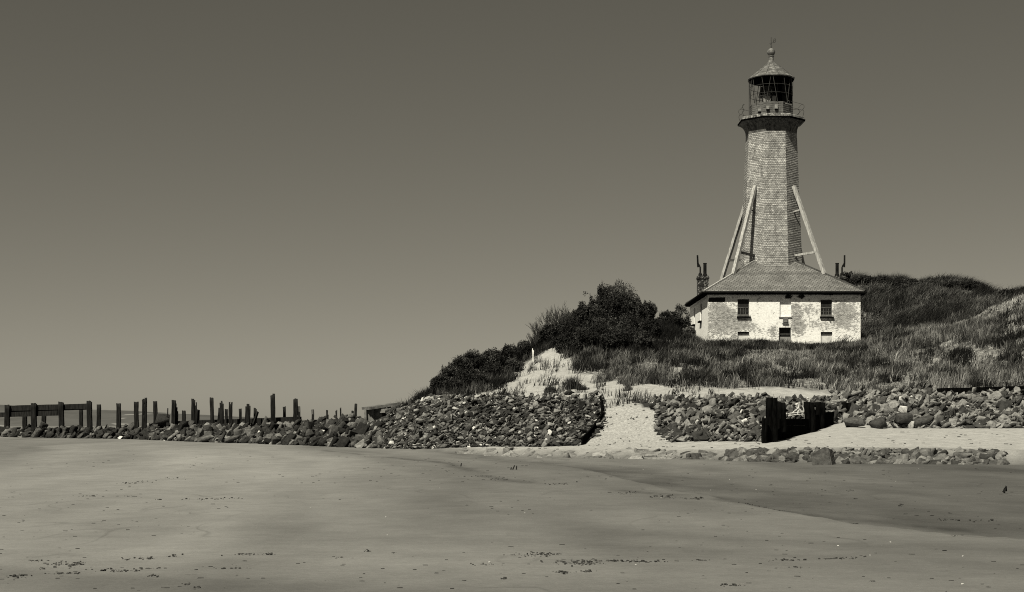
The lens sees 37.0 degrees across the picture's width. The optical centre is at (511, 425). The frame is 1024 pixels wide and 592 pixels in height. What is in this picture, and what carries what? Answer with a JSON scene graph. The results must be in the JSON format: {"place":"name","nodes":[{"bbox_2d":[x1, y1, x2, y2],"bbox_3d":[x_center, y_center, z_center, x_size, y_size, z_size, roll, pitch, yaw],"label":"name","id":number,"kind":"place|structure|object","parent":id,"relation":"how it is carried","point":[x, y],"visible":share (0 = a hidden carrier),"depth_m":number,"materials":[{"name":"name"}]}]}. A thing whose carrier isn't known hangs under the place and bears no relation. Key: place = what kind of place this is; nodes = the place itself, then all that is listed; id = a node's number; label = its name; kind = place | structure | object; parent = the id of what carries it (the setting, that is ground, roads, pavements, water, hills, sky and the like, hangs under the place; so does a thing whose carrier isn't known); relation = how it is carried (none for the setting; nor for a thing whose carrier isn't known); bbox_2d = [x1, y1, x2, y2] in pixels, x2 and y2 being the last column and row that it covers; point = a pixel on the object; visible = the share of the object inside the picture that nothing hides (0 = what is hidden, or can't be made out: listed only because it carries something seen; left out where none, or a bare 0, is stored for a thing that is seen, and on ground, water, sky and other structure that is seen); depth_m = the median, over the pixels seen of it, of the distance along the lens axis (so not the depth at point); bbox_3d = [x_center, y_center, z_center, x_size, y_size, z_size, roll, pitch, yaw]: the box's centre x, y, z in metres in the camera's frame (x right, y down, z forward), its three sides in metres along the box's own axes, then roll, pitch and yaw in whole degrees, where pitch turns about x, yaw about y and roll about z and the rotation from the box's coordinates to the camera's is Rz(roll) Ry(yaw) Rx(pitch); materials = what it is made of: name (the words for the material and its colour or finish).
{"place":"outdoors","nodes":[
{"label":"outdoors","id":0,"kind":"place"},
{"bbox_2d":[0,405,306,425],"bbox_3d":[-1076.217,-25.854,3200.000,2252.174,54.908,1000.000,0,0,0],"label":"sea","id":1,"kind":"structure","parent":0,"point":[71,417],"depth_m":2809.96,"materials":[{"name":"liquid"}]},
{"bbox_2d":[0,286,1023,591],"bbox_3d":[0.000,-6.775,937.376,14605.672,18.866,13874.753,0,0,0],"label":"beach ground","id":2,"kind":"structure","parent":0,"point":[292,518],"depth_m":29.61,"materials":[{"name":"sand"}]},
{"bbox_2d":[0,401,92,429],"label":"timber groyne","id":3,"kind":"object","parent":2,"relation":"on","point":[33,410],"visible":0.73,"depth_m":134.43,"materials":[{"name":"wood"}]},
{"bbox_2d":[96,404,100,427],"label":"timber post","id":4,"kind":"object","parent":2,"relation":"on","point":[98,422],"visible":0.65,"depth_m":131.42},
{"bbox_2d":[116,403,120,427],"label":"timber post","id":5,"kind":"object","parent":2,"relation":"on","point":[118,414],"visible":0.73,"depth_m":130.28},
{"bbox_2d":[134,402,138,428],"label":"timber post","id":6,"kind":"object","parent":2,"relation":"on","point":[136,414],"visible":0.69,"depth_m":129.24,"materials":[{"name":"wood"}]},
{"bbox_2d":[141,398,146,430],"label":"timber post","id":7,"kind":"object","parent":2,"relation":"on","point":[144,413],"visible":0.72,"depth_m":127.78,"materials":[{"name":"wood"}]},
{"bbox_2d":[153,401,157,424],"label":"timber post","id":8,"kind":"object","parent":2,"relation":"on","point":[155,410],"visible":0.63,"depth_m":128.17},
{"bbox_2d":[155,414,169,425],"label":"boulder","id":9,"kind":"object","parent":2,"relation":"on","point":[162,419],"visible":1,"depth_m":127.03,"materials":[{"name":"grey stone"}]},
{"bbox_2d":[171,400,175,423],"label":"timber post","id":10,"kind":"object","parent":2,"relation":"on","point":[173,414],"visible":0.63,"depth_m":127.11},
{"bbox_2d":[191,399,194,420],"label":"timber post","id":11,"kind":"object","parent":2,"relation":"on","point":[192,409],"visible":0.69,"depth_m":125.74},
{"bbox_2d":[195,402,197,424],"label":"timber post","id":12,"kind":"object","parent":2,"relation":"on","point":[196,416],"visible":0.59,"depth_m":125.78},
{"bbox_2d":[210,397,213,423],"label":"timber post","id":13,"kind":"object","parent":2,"relation":"on","point":[212,410],"visible":0.62,"depth_m":123.91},
{"bbox_2d":[220,401,223,423],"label":"timber post","id":14,"kind":"object","parent":2,"relation":"on","point":[221,413],"visible":0.62,"depth_m":122.97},
{"bbox_2d":[228,402,232,424],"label":"timber post","id":15,"kind":"object","parent":2,"relation":"on","point":[230,410],"visible":0.59,"depth_m":122.11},
{"bbox_2d":[245,404,250,423],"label":"timber post","id":16,"kind":"object","parent":2,"relation":"on","point":[247,412],"visible":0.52,"depth_m":121.29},
{"bbox_2d":[270,394,274,421],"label":"timber post","id":17,"kind":"object","parent":2,"relation":"on","point":[272,403],"visible":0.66,"depth_m":120.38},
{"bbox_2d":[271,435,280,444],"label":"boulder","id":18,"kind":"object","parent":2,"relation":"on","point":[274,439],"visible":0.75,"depth_m":109.88,"materials":[{"name":"grey stone"}]},
{"bbox_2d":[281,433,295,444],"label":"boulder","id":19,"kind":"object","parent":2,"relation":"on","point":[286,440],"visible":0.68,"depth_m":108.52,"materials":[{"name":"grey stone"}]},
{"bbox_2d":[293,398,297,421],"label":"timber post","id":20,"kind":"object","parent":2,"relation":"on","point":[295,409],"visible":0.62,"depth_m":119.02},
{"bbox_2d":[318,437,327,445],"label":"boulder","id":21,"kind":"object","parent":2,"relation":"on","point":[322,442],"visible":0.85,"depth_m":104.81,"materials":[{"name":"grey stone"}]},
{"bbox_2d":[331,421,347,431],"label":"boulder","id":22,"kind":"object","parent":2,"relation":"on","point":[342,424],"visible":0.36,"depth_m":107.75,"materials":[{"name":"grey stone"}]},
{"bbox_2d":[336,436,349,446],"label":"boulder","id":23,"kind":"object","parent":2,"relation":"on","point":[343,441],"visible":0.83,"depth_m":101.86,"materials":[{"name":"grey stone"}]},
{"bbox_2d":[355,439,370,447],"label":"boulder","id":24,"kind":"object","parent":2,"relation":"on","point":[360,444],"visible":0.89,"depth_m":99.79,"materials":[{"name":"grey stone"}]},
{"bbox_2d":[362,402,400,421],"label":"concrete block","id":25,"kind":"structure","parent":2,"relation":"on","point":[373,413],"depth_m":111.60,"materials":[{"name":"concrete"}]},
{"bbox_2d":[377,435,385,446],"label":"boulder","id":26,"kind":"object","parent":2,"relation":"on","point":[380,440],"visible":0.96,"depth_m":98.07,"materials":[{"name":"grey stone"}]},
{"bbox_2d":[429,374,445,390],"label":"dune shrub","id":27,"kind":"object","parent":2,"relation":"on","point":[437,381],"visible":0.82,"depth_m":111.29,"materials":[{"name":"black plant"}]},
{"bbox_2d":[439,362,459,379],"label":"dune shrub","id":28,"kind":"object","parent":2,"relation":"on","point":[451,373],"visible":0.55,"depth_m":113.36,"materials":[{"name":"black plant"}]},
{"bbox_2d":[442,379,463,388],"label":"dune shrub","id":29,"kind":"object","parent":2,"relation":"on","point":[449,383],"visible":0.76,"depth_m":110.58,"materials":[{"name":"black plant"}]},
{"bbox_2d":[445,354,472,378],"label":"dune shrub","id":30,"kind":"object","parent":2,"relation":"on","point":[460,364],"visible":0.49,"depth_m":115.75,"materials":[{"name":"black plant"}]},
{"bbox_2d":[458,368,486,384],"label":"dune shrub","id":31,"kind":"object","parent":2,"relation":"on","point":[466,376],"visible":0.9,"depth_m":112.74,"materials":[{"name":"black plant"}]},
{"bbox_2d":[463,349,485,368],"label":"dune shrub","id":32,"kind":"object","parent":2,"relation":"on","point":[478,359],"visible":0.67,"depth_m":118.67,"materials":[{"name":"black plant"}]},
{"bbox_2d":[480,347,503,364],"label":"dune shrub","id":33,"kind":"object","parent":2,"relation":"on","point":[495,355],"visible":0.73,"depth_m":120.39,"materials":[{"name":"black plant"}]},
{"bbox_2d":[479,362,504,374],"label":"dune shrub","id":34,"kind":"object","parent":2,"relation":"on","point":[490,367],"visible":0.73,"depth_m":116.61,"materials":[{"name":"black plant"}]},
{"bbox_2d":[498,343,519,361],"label":"dune shrub","id":35,"kind":"object","parent":2,"relation":"on","point":[515,352],"visible":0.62,"depth_m":121.67,"materials":[{"name":"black plant"}]},
{"bbox_2d":[0,428,1020,591],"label":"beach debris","id":36,"kind":"object","parent":2,"relation":"on","point":[541,553],"visible":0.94,"depth_m":19.32,"materials":[{"name":"grey stone"}]},
{"bbox_2d":[0,382,1023,464],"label":"rubble","id":37,"kind":"object","parent":2,"relation":"on","point":[545,422],"visible":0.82,"depth_m":91.83,"materials":[{"name":"grey stone"}]},
{"bbox_2d":[354,422,369,434],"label":"boulder","id":38,"kind":"object","parent":37,"relation":"on","point":[362,428],"visible":0.66,"depth_m":104.17,"materials":[{"name":"grey stone"}]},
{"bbox_2d":[727,411,741,420],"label":"boulder","id":39,"kind":"object","parent":37,"relation":"on","point":[734,415],"visible":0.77,"depth_m":85.34,"materials":[{"name":"grey stone"}]},
{"bbox_2d":[788,398,809,416],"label":"driftwood heap","id":40,"kind":"object","parent":37,"relation":"on","point":[795,413],"visible":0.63,"depth_m":88.97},
{"bbox_2d":[504,356,522,371],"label":"dune shrub","id":41,"kind":"object","parent":2,"relation":"on","point":[514,362],"visible":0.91,"depth_m":118.72,"materials":[{"name":"black plant"}]},
{"bbox_2d":[517,340,531,358],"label":"dune shrub","id":42,"kind":"object","parent":2,"relation":"on","point":[523,346],"visible":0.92,"depth_m":122.19,"materials":[{"name":"black plant"}]},
{"bbox_2d":[527,332,541,346],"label":"bare shrub","id":43,"kind":"object","parent":2,"relation":"on","point":[532,340],"visible":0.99,"depth_m":125.78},
{"bbox_2d":[526,318,556,342],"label":"bare shrub","id":44,"kind":"object","parent":2,"relation":"on","point":[537,329],"visible":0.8,"depth_m":126.38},
{"bbox_2d":[537,323,559,342],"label":"thicket","id":45,"kind":"object","parent":2,"relation":"on","point":[544,331],"visible":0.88,"depth_m":125.67,"materials":[{"name":"black plant"}]},
{"bbox_2d":[543,384,556,392],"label":"grass tuft","id":46,"kind":"object","parent":2,"relation":"on","point":[551,388],"visible":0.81,"depth_m":103.88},
{"bbox_2d":[537,305,574,331],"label":"bare shrub","id":47,"kind":"object","parent":2,"relation":"on","point":[550,319],"visible":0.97,"depth_m":126.79,"materials":[{"name":"plant"}]},
{"bbox_2d":[548,302,576,332],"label":"bare shrub","id":48,"kind":"object","parent":2,"relation":"on","point":[562,315],"visible":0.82,"depth_m":127.47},
{"bbox_2d":[551,331,577,352],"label":"thicket","id":49,"kind":"object","parent":2,"relation":"on","point":[558,342],"visible":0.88,"depth_m":119.68,"materials":[{"name":"black plant"}]},
{"bbox_2d":[560,318,583,335],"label":"thicket","id":50,"kind":"object","parent":2,"relation":"on","point":[570,327],"visible":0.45,"depth_m":124.49,"materials":[{"name":"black plant"}]},
{"bbox_2d":[558,309,585,324],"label":"bush","id":51,"kind":"object","parent":2,"relation":"on","point":[578,319],"visible":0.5,"depth_m":128.00,"materials":[{"name":"black plant"}]},
{"bbox_2d":[562,376,585,389],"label":"grass tuft","id":52,"kind":"object","parent":2,"relation":"on","point":[574,384],"visible":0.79,"depth_m":105.21,"materials":[{"name":"plant"}]},
{"bbox_2d":[572,324,588,337],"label":"thicket","id":53,"kind":"object","parent":2,"relation":"on","point":[577,330],"visible":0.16,"depth_m":121.79,"materials":[{"name":"black plant"}]},
{"bbox_2d":[577,291,596,311],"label":"bush","id":54,"kind":"object","parent":2,"relation":"on","point":[582,302],"visible":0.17,"depth_m":129.81,"materials":[{"name":"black plant"}]},
{"bbox_2d":[575,328,602,347],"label":"thicket","id":55,"kind":"object","parent":2,"relation":"on","point":[590,336],"visible":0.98,"depth_m":118.53,"materials":[{"name":"black plant"}]},
{"bbox_2d":[576,303,607,324],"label":"bush","id":56,"kind":"object","parent":2,"relation":"on","point":[588,311],"visible":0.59,"depth_m":127.86,"materials":[{"name":"black plant"}]},
{"bbox_2d":[581,396,602,444],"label":"ramp edging","id":57,"kind":"object","parent":2,"relation":"on","point":[585,437],"visible":0.66,"depth_m":87.05,"materials":[{"name":"wood"}]},
{"bbox_2d":[591,450,606,455],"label":"boulder","id":58,"kind":"object","parent":2,"relation":"on","point":[602,453],"visible":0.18,"depth_m":78.59,"materials":[{"name":"grey stone"}]},
{"bbox_2d":[585,315,616,330],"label":"thicket","id":59,"kind":"object","parent":2,"relation":"on","point":[597,321],"visible":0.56,"depth_m":123.99,"materials":[{"name":"black plant"}]},
{"bbox_2d":[593,323,616,339],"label":"thicket","id":60,"kind":"object","parent":2,"relation":"on","point":[602,329],"visible":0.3,"depth_m":120.50,"materials":[{"name":"black plant"}]},
{"bbox_2d":[589,282,623,321],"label":"bush","id":61,"kind":"object","parent":2,"relation":"on","point":[601,301],"visible":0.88,"depth_m":130.30,"materials":[{"name":"black plant"}]},
{"bbox_2d":[599,329,632,349],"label":"thicket","id":62,"kind":"object","parent":2,"relation":"on","point":[616,338],"visible":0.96,"depth_m":117.46,"materials":[{"name":"black plant"}]},
{"bbox_2d":[596,278,640,317],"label":"bush","id":63,"kind":"object","parent":2,"relation":"on","point":[626,303],"visible":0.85,"depth_m":130.39,"materials":[{"name":"black plant"}]},
{"bbox_2d":[608,314,640,329],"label":"thicket","id":64,"kind":"object","parent":2,"relation":"on","point":[623,321],"visible":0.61,"depth_m":123.51,"materials":[{"name":"black plant"}]},
{"bbox_2d":[612,325,637,342],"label":"thicket","id":65,"kind":"object","parent":2,"relation":"on","point":[629,329],"visible":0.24,"depth_m":119.31,"materials":[{"name":"black plant"}]},
{"bbox_2d":[615,292,645,316],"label":"bush","id":66,"kind":"object","parent":2,"relation":"on","point":[641,309],"visible":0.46,"depth_m":131.51,"materials":[{"name":"black plant"}]},
{"bbox_2d":[633,329,655,348],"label":"thicket","id":67,"kind":"object","parent":2,"relation":"on","point":[640,339],"visible":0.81,"depth_m":117.42,"materials":[{"name":"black plant"}]},
{"bbox_2d":[640,300,657,318],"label":"bush","id":68,"kind":"object","parent":2,"relation":"on","point":[652,311],"visible":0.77,"depth_m":132.21,"materials":[{"name":"black plant"}]},
{"bbox_2d":[638,316,660,335],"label":"thicket","id":69,"kind":"object","parent":2,"relation":"on","point":[654,325],"visible":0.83,"depth_m":122.71,"materials":[{"name":"black plant"}]},
{"bbox_2d":[642,373,660,384],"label":"grass tuft","id":70,"kind":"object","parent":2,"relation":"on","point":[652,379],"visible":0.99,"depth_m":104.86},
{"bbox_2d":[656,309,681,324],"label":"bush","id":71,"kind":"object","parent":2,"relation":"on","point":[665,315],"visible":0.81,"depth_m":132.67,"materials":[{"name":"black plant"}]},
{"bbox_2d":[674,303,691,329],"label":"bush","id":72,"kind":"object","parent":2,"relation":"on","point":[685,322],"visible":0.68,"depth_m":133.70,"materials":[{"name":"grey plant"}]},
{"bbox_2d":[682,326,695,334],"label":"bush","id":73,"kind":"object","parent":2,"relation":"on","point":[690,329],"visible":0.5,"depth_m":128.12,"materials":[{"name":"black plant"}]},
{"bbox_2d":[691,453,700,458],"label":"boulder","id":74,"kind":"object","parent":2,"relation":"on","point":[695,455],"visible":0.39,"depth_m":74.31,"materials":[{"name":"grey stone"}]},
{"bbox_2d":[691,430,708,441],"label":"boulder","id":75,"kind":"object","parent":2,"relation":"on","point":[704,436],"visible":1,"depth_m":81.71,"materials":[{"name":"grey stone"}]},
{"bbox_2d":[390,294,1023,407],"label":"marram grass","id":76,"kind":"structure","parent":2,"relation":"on","point":[831,363],"depth_m":111.42,"materials":[{"name":"plant"}]},
{"bbox_2d":[747,428,760,435],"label":"boulder","id":77,"kind":"object","parent":2,"relation":"on","point":[753,430],"visible":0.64,"depth_m":80.15,"materials":[{"name":"grey stone"}]},
{"bbox_2d":[684,39,866,343],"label":"lighthouse","id":78,"kind":"object","parent":2,"relation":"on","point":[775,287],"visible":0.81,"depth_m":133.89,"materials":[{"name":"brick"}]},
{"bbox_2d":[738,332,748,340],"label":"blocked window","id":79,"kind":"structure","parent":78,"relation":"in","point":[741,335],"depth_m":130.14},
{"bbox_2d":[737,299,750,317],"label":"window","id":80,"kind":"structure","parent":78,"relation":"in","point":[743,304],"depth_m":130.11,"materials":[{"name":"glass"}]},
{"bbox_2d":[779,328,790,341],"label":"door","id":81,"kind":"structure","parent":78,"relation":"in","point":[785,333],"depth_m":130.30,"materials":[{"name":"black paint"}]},
{"bbox_2d":[779,299,791,317],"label":"blind window","id":82,"kind":"structure","parent":78,"relation":"in","point":[785,304],"depth_m":130.14,"materials":[{"name":"paint"}]},
{"bbox_2d":[821,332,831,343],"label":"blocked window","id":83,"kind":"structure","parent":78,"relation":"in","point":[826,337],"depth_m":130.14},
{"bbox_2d":[820,300,833,317],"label":"window","id":84,"kind":"structure","parent":78,"relation":"in","point":[826,305],"depth_m":130.11,"materials":[{"name":"glass"}]},
{"bbox_2d":[761,397,850,442],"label":"black groyne","id":85,"kind":"object","parent":2,"relation":"on","point":[777,425],"visible":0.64,"depth_m":81.18,"materials":[{"name":"wood"}]},
{"bbox_2d":[811,447,835,464],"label":"tilted block","id":86,"kind":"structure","parent":2,"relation":"on","point":[823,456],"depth_m":66.21,"materials":[{"name":"grey stone"}]},
{"bbox_2d":[840,271,861,283],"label":"hill shrub","id":87,"kind":"object","parent":2,"relation":"on","point":[852,280],"visible":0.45,"depth_m":167.63,"materials":[{"name":"black plant"}]},
{"bbox_2d":[848,403,859,414],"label":"boulder","id":88,"kind":"object","parent":2,"relation":"on","point":[854,407],"visible":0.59,"depth_m":90.66,"materials":[{"name":"grey stone"}]},
{"bbox_2d":[844,417,864,426],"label":"boulder","id":89,"kind":"object","parent":2,"relation":"on","point":[853,422],"visible":1,"depth_m":84.04,"materials":[{"name":"grey stone"}]},
{"bbox_2d":[855,274,876,284],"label":"hill shrub","id":90,"kind":"object","parent":2,"relation":"on","point":[861,277],"visible":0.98,"depth_m":167.62,"materials":[{"name":"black plant"}]},
{"bbox_2d":[869,417,886,428],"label":"boulder","id":91,"kind":"object","parent":2,"relation":"on","point":[879,423],"visible":0.95,"depth_m":84.41,"materials":[{"name":"grey stone"}]},
{"bbox_2d":[868,275,896,286],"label":"hill shrub","id":92,"kind":"object","parent":2,"relation":"on","point":[881,279],"visible":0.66,"depth_m":167.61,"materials":[{"name":"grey plant"}]},
{"bbox_2d":[895,276,917,288],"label":"hill shrub","id":93,"kind":"object","parent":2,"relation":"on","point":[911,282],"visible":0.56,"depth_m":167.50,"materials":[{"name":"grey plant"}]},
{"bbox_2d":[914,415,934,426],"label":"boulder","id":94,"kind":"object","parent":2,"relation":"on","point":[921,421],"visible":1,"depth_m":84.76,"materials":[{"name":"grey stone"}]},
{"bbox_2d":[830,269,1023,342],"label":"hill grass","id":95,"kind":"structure","parent":2,"relation":"on","point":[955,304],"depth_m":157.45,"materials":[{"name":"plant"}]},
{"bbox_2d":[916,279,941,286],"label":"hill shrub","id":96,"kind":"object","parent":2,"relation":"on","point":[931,282],"visible":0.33,"depth_m":166.29,"materials":[{"name":"grey plant"}]},
{"bbox_2d":[942,281,966,288],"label":"hill shrub","id":97,"kind":"object","parent":2,"relation":"on","point":[956,283],"visible":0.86,"depth_m":165.31,"materials":[{"name":"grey plant"}]},
{"bbox_2d":[964,281,984,289],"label":"hill shrub","id":98,"kind":"object","parent":2,"relation":"on","point":[972,285],"visible":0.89,"depth_m":164.53,"materials":[{"name":"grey plant"}]},
{"bbox_2d":[998,400,1008,413],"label":"boulder","id":99,"kind":"object","parent":2,"relation":"on","point":[1003,405],"visible":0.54,"depth_m":87.27,"materials":[{"name":"grey stone"}]},
{"bbox_2d":[995,288,1015,295],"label":"hill shrub","id":100,"kind":"object","parent":2,"relation":"on","point":[1010,291],"visible":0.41,"depth_m":157.69,"materials":[{"name":"grey plant"}]},
{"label":"boulder","id":101,"kind":"object","parent":2,"relation":"on","visible":0},
{"bbox_2d":[894,412,912,422],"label":"boulder","id":102,"kind":"object","parent":101,"relation":"on","point":[906,417],"visible":1,"depth_m":85.17,"materials":[{"name":"grey stone"}]},
{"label":"boulder","id":103,"kind":"object","parent":2,"relation":"on","visible":0},
{"bbox_2d":[898,406,906,412],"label":"boulder","id":104,"kind":"object","parent":103,"relation":"on","point":[902,409],"visible":0.88,"depth_m":87.22,"materials":[{"name":"grey stone"}]},
{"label":"timber post","id":105,"kind":"object","parent":2,"relation":"on","visible":0},
{"bbox_2d":[178,417,301,424],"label":"plank wall","id":106,"kind":"structure","parent":105,"relation":"attached to","point":[260,420],"depth_m":122.22,"materials":[{"name":"wood"}]},
{"bbox_2d":[0,0,1023,419],"label":"sky","id":107,"kind":"structure","parent":0,"point":[324,205],"materials":[{"name":"grey"}]},
{"bbox_2d":[937,386,1023,393],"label":"retaining beam","id":108,"kind":"structure","parent":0,"point":[967,389],"depth_m":92.69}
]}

